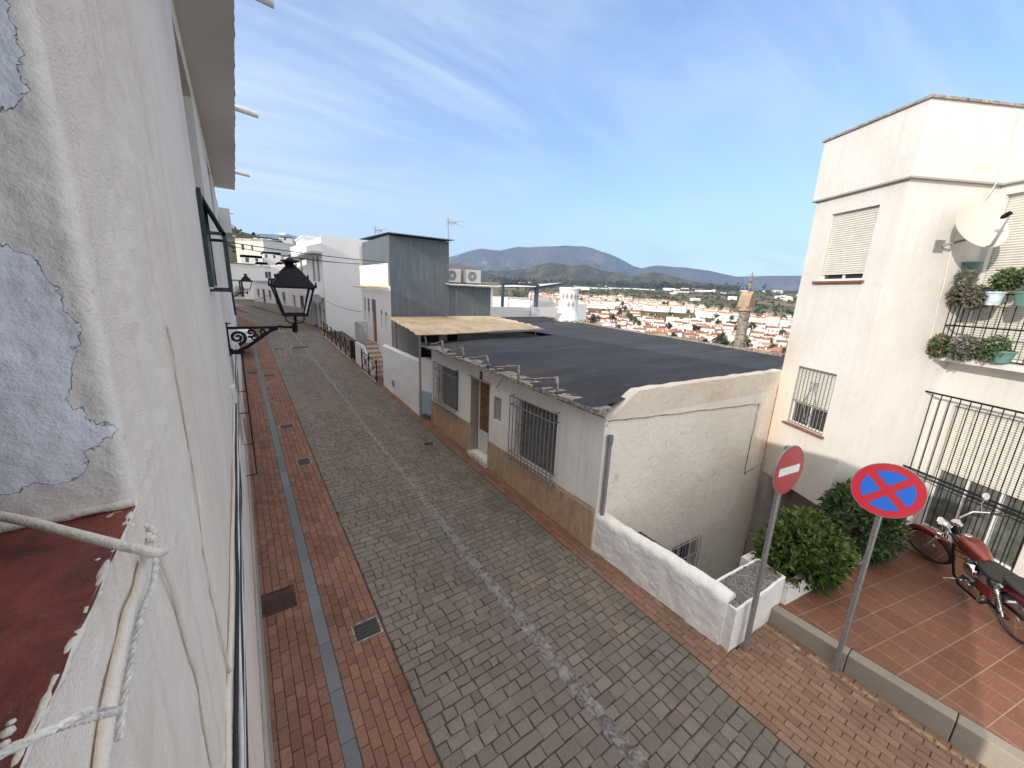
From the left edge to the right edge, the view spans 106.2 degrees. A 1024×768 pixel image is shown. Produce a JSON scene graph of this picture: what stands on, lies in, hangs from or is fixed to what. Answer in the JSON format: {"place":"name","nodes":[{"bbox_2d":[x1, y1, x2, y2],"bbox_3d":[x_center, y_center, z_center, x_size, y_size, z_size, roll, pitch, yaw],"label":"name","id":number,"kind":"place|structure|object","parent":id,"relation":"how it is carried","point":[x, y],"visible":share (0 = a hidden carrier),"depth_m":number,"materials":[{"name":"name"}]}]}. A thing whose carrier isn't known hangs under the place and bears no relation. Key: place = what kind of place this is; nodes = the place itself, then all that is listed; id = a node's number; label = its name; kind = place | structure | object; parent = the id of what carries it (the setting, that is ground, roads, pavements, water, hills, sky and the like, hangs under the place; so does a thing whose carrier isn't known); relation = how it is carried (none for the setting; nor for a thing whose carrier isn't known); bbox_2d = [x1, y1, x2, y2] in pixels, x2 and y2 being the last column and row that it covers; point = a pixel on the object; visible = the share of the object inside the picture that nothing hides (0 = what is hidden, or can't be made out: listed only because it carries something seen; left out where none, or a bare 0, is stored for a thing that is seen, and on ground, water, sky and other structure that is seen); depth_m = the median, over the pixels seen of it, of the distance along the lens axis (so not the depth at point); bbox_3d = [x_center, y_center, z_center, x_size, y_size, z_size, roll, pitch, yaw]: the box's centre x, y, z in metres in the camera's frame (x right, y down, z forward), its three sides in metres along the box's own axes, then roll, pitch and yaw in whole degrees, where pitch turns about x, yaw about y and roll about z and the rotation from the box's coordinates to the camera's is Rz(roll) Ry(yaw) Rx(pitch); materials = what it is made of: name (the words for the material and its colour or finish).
{"place":"outdoors","nodes":[
{"label":"outdoors","id":0,"kind":"place"},
{"bbox_2d":[255,233,297,244],"bbox_3d":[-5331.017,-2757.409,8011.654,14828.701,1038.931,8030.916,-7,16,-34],"label":"mountains","id":1,"kind":"structure","parent":0,"point":[274,236],"depth_m":8738.79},
{"bbox_2d":[236,315,440,767],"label":"pavement","id":2,"kind":"structure","parent":0,"point":[323,529],"depth_m":5.05,"materials":[{"name":"red brick"}]},
{"bbox_2d":[261,584,297,617],"bbox_3d":[-3.313,3.075,5.449,0.432,0.044,0.430,-7,16,-34],"label":"cellar grate","id":3,"kind":"object","parent":2,"relation":"in","point":[281,599],"visible":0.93,"depth_m":5.44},
{"bbox_2d":[236,320,362,767],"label":"gutter","id":4,"kind":"object","parent":2,"relation":"in","point":[346,733],"visible":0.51,"depth_m":5.15,"materials":[{"name":"concrete"}]},
{"bbox_2d":[296,457,311,465],"bbox_3d":[-5.080,1.896,9.383,0.304,0.020,0.404,-7,16,-34],"label":"drain cover","id":5,"kind":"object","parent":2,"relation":"on","point":[304,461],"visible":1,"depth_m":9.37,"materials":[{"name":"metal"}]},
{"bbox_2d":[351,615,382,643],"bbox_3d":[-1.923,3.246,5.095,0.344,0.013,0.304,-7,16,-34],"label":"drain cover","id":6,"kind":"object","parent":2,"relation":"on","point":[365,629],"visible":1,"depth_m":5.09,"materials":[{"name":"metal"}]},
{"bbox_2d":[305,324,582,550],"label":"pavement","id":7,"kind":"structure","parent":0,"point":[564,537],"depth_m":9.00,"materials":[{"name":"red brick"}]},
{"bbox_2d":[312,294,320,331],"bbox_3d":[-13.347,-4.846,26.406,0.600,2.600,0.082,-7,16,-34],"label":"round sign","id":8,"kind":"object","parent":7,"relation":"on","point":[316,298],"visible":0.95,"depth_m":26.19,"materials":[{"name":"metal"}]},
{"bbox_2d":[323,321,353,361],"bbox_3d":[-10.174,-2.605,22.183,0.160,1.410,7.500,-7,16,-34],"label":"street railing","id":9,"kind":"object","parent":7,"relation":"on","point":[342,352],"visible":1,"depth_m":21.58,"materials":[{"name":"metal"}]},
{"bbox_2d":[360,349,379,384],"bbox_3d":[-6.252,-0.802,16.790,0.160,1.170,2.500,-7,16,-34],"label":"street railing","id":10,"kind":"object","parent":7,"relation":"on","point":[370,376],"visible":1,"depth_m":16.72,"materials":[{"name":"metal"}]},
{"bbox_2d":[421,357,431,392],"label":"wall","id":11,"kind":"structure","parent":7,"relation":"on","point":[426,374],"depth_m":12.31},
{"bbox_2d":[228,229,797,555],"bbox_3d":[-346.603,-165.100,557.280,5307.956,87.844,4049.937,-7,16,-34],"label":"ground","id":12,"kind":"structure","parent":0,"point":[496,290],"depth_m":658.25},
{"bbox_2d":[0,0,274,767],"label":"white house","id":13,"kind":"structure","parent":12,"relation":"on","point":[117,142],"depth_m":0.74,"materials":[{"name":"paint"}]},
{"bbox_2d":[0,705,122,759],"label":"rope","id":14,"kind":"object","parent":13,"relation":"attached to","point":[85,715],"visible":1,"depth_m":0.21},
{"bbox_2d":[0,511,168,558],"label":"wall conduit","id":15,"kind":"object","parent":13,"relation":"attached to","point":[143,551],"depth_m":0.55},
{"bbox_2d":[91,558,150,767],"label":"wall conduit","id":16,"kind":"object","parent":13,"relation":"attached to","point":[103,748],"depth_m":0.53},
{"bbox_2d":[113,525,159,741],"bbox_3d":[-0.630,0.383,0.653,0.023,0.109,0.394,-7,16,-34],"label":"rope","id":17,"kind":"object","parent":13,"relation":"hanging from","point":[123,703],"visible":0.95,"depth_m":0.58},
{"bbox_2d":[144,523,160,542],"bbox_3d":[-0.735,0.299,0.783,0.025,0.048,0.040,-3,14,-20],"label":"rope knot","id":18,"kind":"object","parent":13,"relation":"attached to","point":[150,537],"visible":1,"depth_m":0.77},
{"bbox_2d":[159,546,215,767],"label":"wall cable","id":19,"kind":"object","parent":13,"relation":"attached to","point":[175,599],"depth_m":0.98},
{"bbox_2d":[166,325,230,672],"bbox_3d":[-1.149,0.520,1.427,0.017,1.471,0.102,-7,16,-34],"label":"wall cable","id":20,"kind":"object","parent":13,"relation":"attached to","point":[185,419],"depth_m":1.40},
{"bbox_2d":[225,341,234,767],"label":"wall cable","id":21,"kind":"object","parent":13,"relation":"attached to","point":[228,742],"depth_m":1.88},
{"bbox_2d":[233,345,239,767],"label":"wall cable","id":22,"kind":"object","parent":13,"relation":"attached to","point":[236,703],"depth_m":2.01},
{"bbox_2d":[236,348,244,767],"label":"wall cable","id":23,"kind":"object","parent":13,"relation":"attached to","point":[241,730],"depth_m":1.89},
{"bbox_2d":[237,373,244,767],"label":"wall cable","id":24,"kind":"object","parent":13,"relation":"attached to","point":[242,634],"depth_m":2.41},
{"bbox_2d":[237,359,245,767],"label":"wall cable","id":25,"kind":"object","parent":13,"relation":"attached to","point":[243,610],"depth_m":2.36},
{"bbox_2d":[238,383,248,767],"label":"wall cable","id":26,"kind":"object","parent":13,"relation":"attached to","point":[247,761],"depth_m":2.12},
{"bbox_2d":[225,257,316,355],"bbox_3d":[-3.991,-1.299,6.388,1.313,1.596,0.665,-7,16,-34],"label":"wall lantern","id":27,"kind":"object","parent":13,"relation":"attached to","point":[290,274],"depth_m":6.33,"materials":[{"name":"black paint"}]},
{"bbox_2d":[216,199,242,402],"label":"row house","id":28,"kind":"structure","parent":12,"relation":"on","point":[227,226],"depth_m":11.93,"materials":[{"name":"white paint"}]},
{"bbox_2d":[215,188,254,342],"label":"row house","id":29,"kind":"structure","parent":12,"relation":"on","point":[249,340],"depth_m":21.98,"materials":[{"name":"white paint"}]},
{"bbox_2d":[233,274,252,296],"bbox_3d":[-15.592,-5.600,22.078,1.208,1.478,0.612,-7,16,-34],"label":"wall lantern","id":30,"kind":"object","parent":29,"relation":"attached to","point":[245,278],"depth_m":22.03,"materials":[{"name":"black paint"}]},
{"bbox_2d":[230,264,271,298],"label":"village house","id":31,"kind":"structure","parent":12,"relation":"on","point":[255,272],"depth_m":45.67,"materials":[{"name":"white paint"}]},
{"bbox_2d":[240,254,262,264],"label":"village house","id":32,"kind":"structure","parent":12,"relation":"on","point":[252,259],"depth_m":65.61,"materials":[{"name":"white paint"}]},
{"bbox_2d":[235,238,295,262],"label":"village house","id":33,"kind":"structure","parent":12,"relation":"on","point":[267,244],"depth_m":76.58,"materials":[{"name":"paint"}]},
{"bbox_2d":[261,251,280,265],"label":"village house","id":34,"kind":"structure","parent":12,"relation":"on","point":[271,259],"depth_m":68.91,"materials":[{"name":"white paint"}]},
{"bbox_2d":[268,265,284,280],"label":"row house","id":35,"kind":"structure","parent":12,"relation":"on","point":[275,269],"depth_m":37.80,"materials":[{"name":"white paint"}]},
{"bbox_2d":[252,280,317,324],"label":"row house","id":36,"kind":"structure","parent":12,"relation":"on","point":[292,300],"depth_m":33.36,"materials":[{"name":"white paint"}]},
{"bbox_2d":[284,235,366,339],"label":"two storey house","id":37,"kind":"structure","parent":12,"relation":"on","point":[335,282],"depth_m":27.42,"materials":[{"name":"white paint"}]},
{"bbox_2d":[228,227,456,285],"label":"scrub","id":38,"kind":"object","parent":12,"relation":"on","point":[240,233],"visible":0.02,"depth_m":134.31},
{"bbox_2d":[353,246,391,377],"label":"stair house","id":39,"kind":"structure","parent":12,"relation":"on","point":[376,329],"depth_m":17.72,"materials":[{"name":"white paint"}]},
{"bbox_2d":[382,344,419,414],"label":"courtyard wall","id":40,"kind":"structure","parent":12,"relation":"on","point":[401,374],"depth_m":13.85,"materials":[{"name":"paint"}]},
{"bbox_2d":[490,296,586,319],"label":"terrace house","id":41,"kind":"structure","parent":12,"relation":"on","point":[519,307],"depth_m":27.07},
{"bbox_2d":[482,282,562,306],"bbox_3d":[1.173,-6.577,28.471,7.141,2.050,4.167,-7,16,-34],"label":"pergola","id":42,"kind":"object","parent":41,"relation":"on","point":[537,287],"visible":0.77,"depth_m":26.54,"materials":[{"name":"blue paint"}]},
{"bbox_2d":[417,316,784,579],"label":"house","id":43,"kind":"structure","parent":12,"relation":"on","point":[528,415],"depth_m":8.38,"materials":[{"name":"paint"}]},
{"bbox_2d":[419,390,431,420],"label":"metal gate","id":44,"kind":"structure","parent":43,"relation":"attached to","point":[426,403],"depth_m":12.48,"materials":[{"name":"metal"}]},
{"bbox_2d":[442,366,457,410],"bbox_3d":[-1.732,0.119,11.304,0.076,1.260,1.350,-7,16,-34],"label":"window","id":45,"kind":"structure","parent":43,"relation":"in","point":[453,373],"depth_m":11.36,"materials":[{"name":"grey paint"}]},
{"bbox_2d":[479,382,489,452],"bbox_3d":[-0.613,0.881,9.957,0.049,1.960,0.790,-7,16,-34],"label":"door","id":46,"kind":"structure","parent":43,"relation":"in","point":[484,391],"depth_m":10.09,"materials":[{"name":"brown wood"}]},
{"bbox_2d":[519,401,557,474],"bbox_3d":[0.603,1.091,8.076,0.076,1.390,1.350,-7,16,-34],"label":"window","id":47,"kind":"structure","parent":43,"relation":"in","point":[525,404],"depth_m":8.08,"materials":[{"name":"grey paint"}]},
{"bbox_2d":[548,287,586,322],"bbox_3d":[3.389,-4.690,22.918,2.231,2.060,2.263,-7,16,-34],"label":"drum chimney","id":48,"kind":"object","parent":43,"relation":"on","point":[567,311],"visible":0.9,"depth_m":22.47,"materials":[{"name":"paint"}]},
{"bbox_2d":[672,539,691,561],"bbox_3d":[3.758,3.840,8.744,0.881,0.750,0.083,-6,16,-32],"label":"window","id":49,"kind":"structure","parent":43,"relation":"in","point":[691,539],"depth_m":8.87,"materials":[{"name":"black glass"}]},
{"bbox_2d":[608,403,761,474],"bbox_3d":[3.897,1.359,7.969,5.505,2.041,0.039,-6,16,-31],"label":"gable cable","id":50,"kind":"object","parent":43,"relation":"attached to","point":[745,472],"visible":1,"depth_m":8.11,"materials":[{"name":"grey plastic"}]},
{"bbox_2d":[733,272,755,348],"bbox_3d":[7.832,-2.288,12.960,0.440,2.912,0.436,-7,16,-34],"label":"brick chimney","id":51,"kind":"object","parent":43,"relation":"on","point":[746,303],"visible":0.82,"depth_m":12.85,"materials":[{"name":"brown stone"}]},
{"bbox_2d":[591,299,615,308],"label":"terraced row","id":52,"kind":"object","parent":12,"relation":"on","point":[605,304],"visible":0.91,"depth_m":448.64,"materials":[{"name":"paint"}]},
{"bbox_2d":[487,274,797,315],"bbox_3d":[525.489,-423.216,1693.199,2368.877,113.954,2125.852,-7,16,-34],"label":"orchards","id":53,"kind":"object","parent":12,"relation":"on","point":[660,286],"visible":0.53,"depth_m":1598.10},
{"bbox_2d":[631,303,655,310],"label":"terraced row","id":54,"kind":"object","parent":12,"relation":"on","point":[634,306],"visible":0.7,"depth_m":441.00,"materials":[{"name":"paint"}]},
{"bbox_2d":[647,305,669,311],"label":"terraced row","id":55,"kind":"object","parent":12,"relation":"on","point":[661,308],"visible":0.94,"depth_m":432.30,"materials":[{"name":"paint"}]},
{"bbox_2d":[662,304,686,312],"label":"terraced row","id":56,"kind":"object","parent":12,"relation":"on","point":[679,308],"visible":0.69,"depth_m":427.94,"materials":[{"name":"paint"}]},
{"bbox_2d":[700,325,714,333],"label":"town house","id":57,"kind":"structure","parent":12,"relation":"on","point":[709,329],"depth_m":256.43,"materials":[{"name":"tile"}]},
{"bbox_2d":[701,310,728,317],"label":"terraced row","id":58,"kind":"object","parent":12,"relation":"on","point":[706,313],"visible":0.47,"depth_m":383.71,"materials":[{"name":"paint"}]},
{"bbox_2d":[718,312,738,321],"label":"terraced row","id":59,"kind":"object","parent":12,"relation":"on","point":[725,316],"visible":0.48,"depth_m":360.98,"materials":[{"name":"paint"}]},
{"bbox_2d":[765,325,779,334],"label":"town house","id":60,"kind":"structure","parent":12,"relation":"on","point":[772,329],"depth_m":274.62,"materials":[{"name":"tile"}]},
{"bbox_2d":[765,314,792,325],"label":"terraced row","id":61,"kind":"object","parent":12,"relation":"on","point":[773,320],"visible":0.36,"depth_m":330.99,"materials":[{"name":"paint"}]},
{"bbox_2d":[777,318,791,329],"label":"terraced row","id":62,"kind":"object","parent":12,"relation":"on","point":[783,322],"visible":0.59,"depth_m":308.84,"materials":[{"name":"paint"}]},
{"bbox_2d":[744,94,1023,577],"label":"block building","id":63,"kind":"structure","parent":12,"relation":"on","point":[865,379],"depth_m":7.10,"materials":[{"name":"paint"}]},
{"bbox_2d":[782,366,836,438],"bbox_3d":[6.428,0.354,8.302,0.658,1.355,0.963,-7,16,-34],"label":"window","id":64,"kind":"structure","parent":63,"relation":"in","point":[804,370],"depth_m":8.30,"materials":[{"name":"white glass"}]},
{"bbox_2d":[812,206,879,283],"bbox_3d":[6.556,-2.688,7.554,0.672,1.365,0.990,-7,16,-34],"label":"window","id":65,"kind":"structure","parent":63,"relation":"in","point":[852,232],"depth_m":7.53,"materials":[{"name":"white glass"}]},
{"bbox_2d":[925,333,955,358],"bbox_3d":[7.970,-0.704,7.154,0.622,0.500,0.423,-7,16,-34],"label":"potted plant","id":66,"kind":"object","parent":63,"relation":"on","point":[937,344],"visible":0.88,"depth_m":7.05,"materials":[{"name":"green plant"}]},
{"bbox_2d":[945,279,977,305],"bbox_3d":[8.017,-1.612,6.851,0.608,0.520,0.417,-1,14,-14],"label":"potted plant","id":67,"kind":"object","parent":63,"relation":"on","point":[958,290],"visible":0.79,"depth_m":6.77,"materials":[{"name":"green plant"}]},
{"bbox_2d":[946,333,980,361],"bbox_3d":[7.968,-0.644,6.768,0.738,0.530,0.445,-7,16,-34],"label":"potted plant","id":68,"kind":"object","parent":63,"relation":"on","point":[966,344],"visible":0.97,"depth_m":6.66,"materials":[{"name":"green plant"}]},
{"bbox_2d":[932,205,1012,251],"bbox_3d":[7.681,-2.607,6.379,0.816,0.740,0.598,15,18,42],"label":"satellite dish","id":69,"kind":"object","parent":63,"relation":"attached to","point":[980,225],"visible":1,"depth_m":6.38,"materials":[{"name":"beige paint"}]},
{"bbox_2d":[962,261,982,273],"bbox_3d":[8.200,-2.078,6.877,0.259,0.200,0.259,-7,16,-34],"label":"flower pot","id":70,"kind":"object","parent":63,"relation":"hanging from","point":[975,264],"visible":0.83,"depth_m":6.80,"materials":[{"name":"green plastic"}]},
{"bbox_2d":[953,264,979,285],"bbox_3d":[8.081,-1.893,6.847,0.354,0.485,0.362,-7,16,-34],"label":"potted plant","id":71,"kind":"object","parent":70,"relation":"in","point":[971,277],"visible":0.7,"depth_m":6.81,"materials":[{"name":"green plant"}]},
{"bbox_2d":[921,406,1023,570],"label":"window","id":72,"kind":"structure","parent":63,"relation":"in","point":[1016,539],"depth_m":6.86,"materials":[{"name":"white glass"}]},
{"bbox_2d":[929,111,1021,338],"bbox_3d":[8.027,-2.632,6.753,0.502,3.803,0.084,3,14,3],"label":"facade cable","id":73,"kind":"object","parent":63,"relation":"hanging from","point":[981,204],"visible":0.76,"depth_m":6.65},
{"bbox_2d":[960,284,993,310],"bbox_3d":[8.044,-1.490,6.638,0.591,0.477,0.390,-7,16,-34],"label":"potted plant","id":74,"kind":"object","parent":63,"relation":"on","point":[975,301],"visible":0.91,"depth_m":6.56,"materials":[{"name":"green plant"}]},
{"bbox_2d":[984,291,1007,304],"bbox_3d":[8.076,-1.433,6.443,0.259,0.220,0.259,-7,16,-34],"label":"flower pot","id":75,"kind":"object","parent":63,"relation":"attached to","point":[994,298],"visible":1,"depth_m":6.38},
{"bbox_2d":[986,266,1022,291],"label":"potted plant","id":76,"kind":"object","parent":75,"relation":"in","point":[1001,281],"visible":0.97,"depth_m":6.24,"materials":[{"name":"green plant"}]},
{"bbox_2d":[968,193,1023,362],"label":"window","id":77,"kind":"structure","parent":63,"relation":"in","point":[1010,253],"depth_m":6.58,"materials":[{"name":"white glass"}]},
{"bbox_2d":[988,350,1018,363],"bbox_3d":[8.072,-0.451,6.341,0.324,0.200,0.324,-7,16,-34],"label":"flower pot","id":78,"kind":"object","parent":63,"relation":"on","point":[1007,357],"visible":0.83,"depth_m":6.25,"materials":[{"name":"green plastic"}]},
{"bbox_2d":[974,334,1013,361],"bbox_3d":[8.014,-0.594,6.394,0.560,0.482,0.408,-7,16,-34],"label":"potted plant","id":79,"kind":"object","parent":78,"relation":"in","point":[997,344],"visible":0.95,"depth_m":6.34,"materials":[{"name":"green plant"}]},
{"bbox_2d":[1013,292,1023,305],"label":"flower pot","id":80,"kind":"object","parent":63,"relation":"attached to","point":[1018,298],"visible":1,"depth_m":6.07,"materials":[{"name":"green plastic"}]},
{"bbox_2d":[235,304,810,767],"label":"street","id":81,"kind":"structure","parent":0,"point":[357,380],"depth_m":5.46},
{"bbox_2d":[248,311,360,416],"bbox_3d":[-14.434,-3.016,24.447,1.594,1.517,31.723,-9,17,-39],"label":"street seam","id":82,"kind":"object","parent":81,"relation":"on","point":[339,392],"visible":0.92,"depth_m":16.40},
{"bbox_2d":[356,416,651,767],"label":"street seam","id":83,"kind":"object","parent":81,"relation":"on","point":[631,754],"visible":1,"depth_m":4.92,"materials":[{"name":"concrete"}]},
{"bbox_2d":[235,301,979,767],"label":"roadbed","id":84,"kind":"structure","parent":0,"point":[347,337],"depth_m":4.98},
{"bbox_2d":[360,232,497,357],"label":"clad house","id":85,"kind":"structure","parent":84,"relation":"on","point":[419,266],"depth_m":16.78,"materials":[{"name":"grey metal"}]},
{"bbox_2d":[228,242,387,262],"bbox_3d":[-6.642,-4.516,13.358,0.024,0.137,5.824,10,16,30],"label":"overhead wire","id":86,"kind":"object","parent":85,"relation":"attached to","point":[303,253],"visible":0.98,"depth_m":12.77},
{"bbox_2d":[427,335,438,356],"bbox_3d":[-3.623,-2.087,17.658,0.550,1.700,0.009,-7,16,-34],"label":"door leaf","id":87,"kind":"structure","parent":85,"relation":"in","point":[430,338],"depth_m":17.67,"materials":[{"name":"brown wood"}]},
{"bbox_2d":[421,334,456,356],"bbox_3d":[-3.429,-2.141,17.809,1.950,1.750,0.030,-7,16,-34],"label":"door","id":88,"kind":"structure","parent":85,"relation":"in","point":[451,337],"depth_m":17.61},
{"bbox_2d":[449,269,460,283],"bbox_3d":[-2.873,-5.175,18.468,0.820,0.680,0.316,-7,16,-34],"label":"air conditioner","id":89,"kind":"object","parent":85,"relation":"on","point":[455,275],"visible":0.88,"depth_m":18.39,"materials":[{"name":"grey paint"}]},
{"bbox_2d":[463,269,480,284],"bbox_3d":[-1.939,-5.205,18.754,0.820,0.680,0.316,-7,16,-34],"label":"air conditioner","id":90,"kind":"object","parent":85,"relation":"on","point":[471,276],"visible":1,"depth_m":18.60,"materials":[{"name":"grey paint"}]},
{"bbox_2d":[768,605,1023,767],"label":"kerb","id":91,"kind":"structure","parent":84,"relation":"on","point":[979,744],"depth_m":4.43,"materials":[{"name":"concrete"}]},
{"bbox_2d":[481,262,745,289],"bbox_3d":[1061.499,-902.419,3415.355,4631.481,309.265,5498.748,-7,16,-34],"label":"hills","id":92,"kind":"structure","parent":0,"point":[555,272],"depth_m":3327.77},
{"bbox_2d":[215,0,1023,276],"label":"sky","id":93,"kind":"structure","parent":0,"point":[641,133],"materials":[{"name":"blue"}]},
{"bbox_2d":[449,246,801,291],"bbox_3d":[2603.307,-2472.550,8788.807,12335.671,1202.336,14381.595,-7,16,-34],"label":"mountains","id":94,"kind":"structure","parent":0,"point":[515,258],"depth_m":8163.86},
{"bbox_2d":[571,544,986,767],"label":"pavement","id":95,"kind":"structure","parent":0,"point":[769,643],"depth_m":4.54,"materials":[{"name":"brick"}]},
{"bbox_2d":[593,512,735,644],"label":"street wall","id":96,"kind":"structure","parent":95,"relation":"on","point":[697,599],"depth_m":5.73,"materials":[{"name":"paint"}]},
{"bbox_2d":[717,558,785,651],"bbox_3d":[3.324,3.163,5.534,1.323,0.774,0.479,-5,16,-29],"label":"gravel planter","id":97,"kind":"object","parent":95,"relation":"on","point":[740,582],"visible":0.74,"depth_m":5.35,"materials":[{"name":"paint"}]},
{"bbox_2d":[742,445,803,651],"bbox_3d":[3.175,2.135,4.803,0.608,2.947,0.097,-5,15,-27],"label":"traffic sign","id":98,"kind":"object","parent":95,"relation":"on","point":[787,469],"visible":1,"depth_m":4.60,"materials":[{"name":"metal"}]},
{"bbox_2d":[763,624,977,767],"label":"yellow line","id":99,"kind":"object","parent":95,"relation":"on","point":[910,724],"visible":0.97,"depth_m":4.43,"materials":[{"name":"paint"}]},
{"bbox_2d":[831,463,927,672],"bbox_3d":[4.126,2.280,4.548,0.618,2.910,0.174,12,17,36],"label":"traffic sign","id":100,"kind":"object","parent":95,"relation":"on","point":[885,490],"visible":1,"depth_m":4.27,"materials":[{"name":"metal"}]},
{"bbox_2d":[751,545,1023,751],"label":"terrace","id":101,"kind":"structure","parent":0,"point":[916,624],"depth_m":5.21,"materials":[{"name":"tile"}]},
{"bbox_2d":[739,546,857,604],"bbox_3d":[4.733,3.025,6.382,2.042,0.518,0.779,-4,15,-26],"label":"shrub planter","id":102,"kind":"object","parent":101,"relation":"on","point":[789,594],"visible":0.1,"depth_m":5.73,"materials":[{"name":"concrete"}]},
{"bbox_2d":[748,505,861,597],"bbox_3d":[4.673,2.669,6.125,2.054,1.232,1.295,-7,16,-34],"label":"shrub","id":103,"kind":"object","parent":102,"relation":"in","point":[814,537],"visible":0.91,"depth_m":5.81,"materials":[{"name":"green plant"}]},
{"bbox_2d":[845,513,915,564],"bbox_3d":[6.877,2.878,7.431,2.617,0.486,0.695,-5,15,-28],"label":"shrub planter","id":104,"kind":"object","parent":101,"relation":"on","point":[911,518],"visible":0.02,"depth_m":7.54,"materials":[{"name":"concrete"}]},
{"bbox_2d":[814,476,915,567],"bbox_3d":[6.162,2.392,6.811,2.839,1.587,1.356,-7,16,-34],"label":"shrub","id":105,"kind":"object","parent":104,"relation":"in","point":[838,503],"visible":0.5,"depth_m":6.42,"materials":[{"name":"green plant"}]},
{"bbox_2d":[907,493,1023,644],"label":"motorcycle","id":106,"kind":"object","parent":101,"relation":"on","point":[985,578],"visible":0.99,"depth_m":5.66,"materials":[{"name":"red metal"}]},
{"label":"courtyard floor","id":107,"kind":"structure","parent":0,"visible":0},
{"bbox_2d":[387,315,544,415],"bbox_3d":[-1.988,-1.259,16.044,6.650,2.777,6.550,-7,16,-34],"label":"canopy","id":108,"kind":"object","parent":107,"relation":"on","point":[444,325],"visible":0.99,"depth_m":14.25,"materials":[{"name":"wicker"}]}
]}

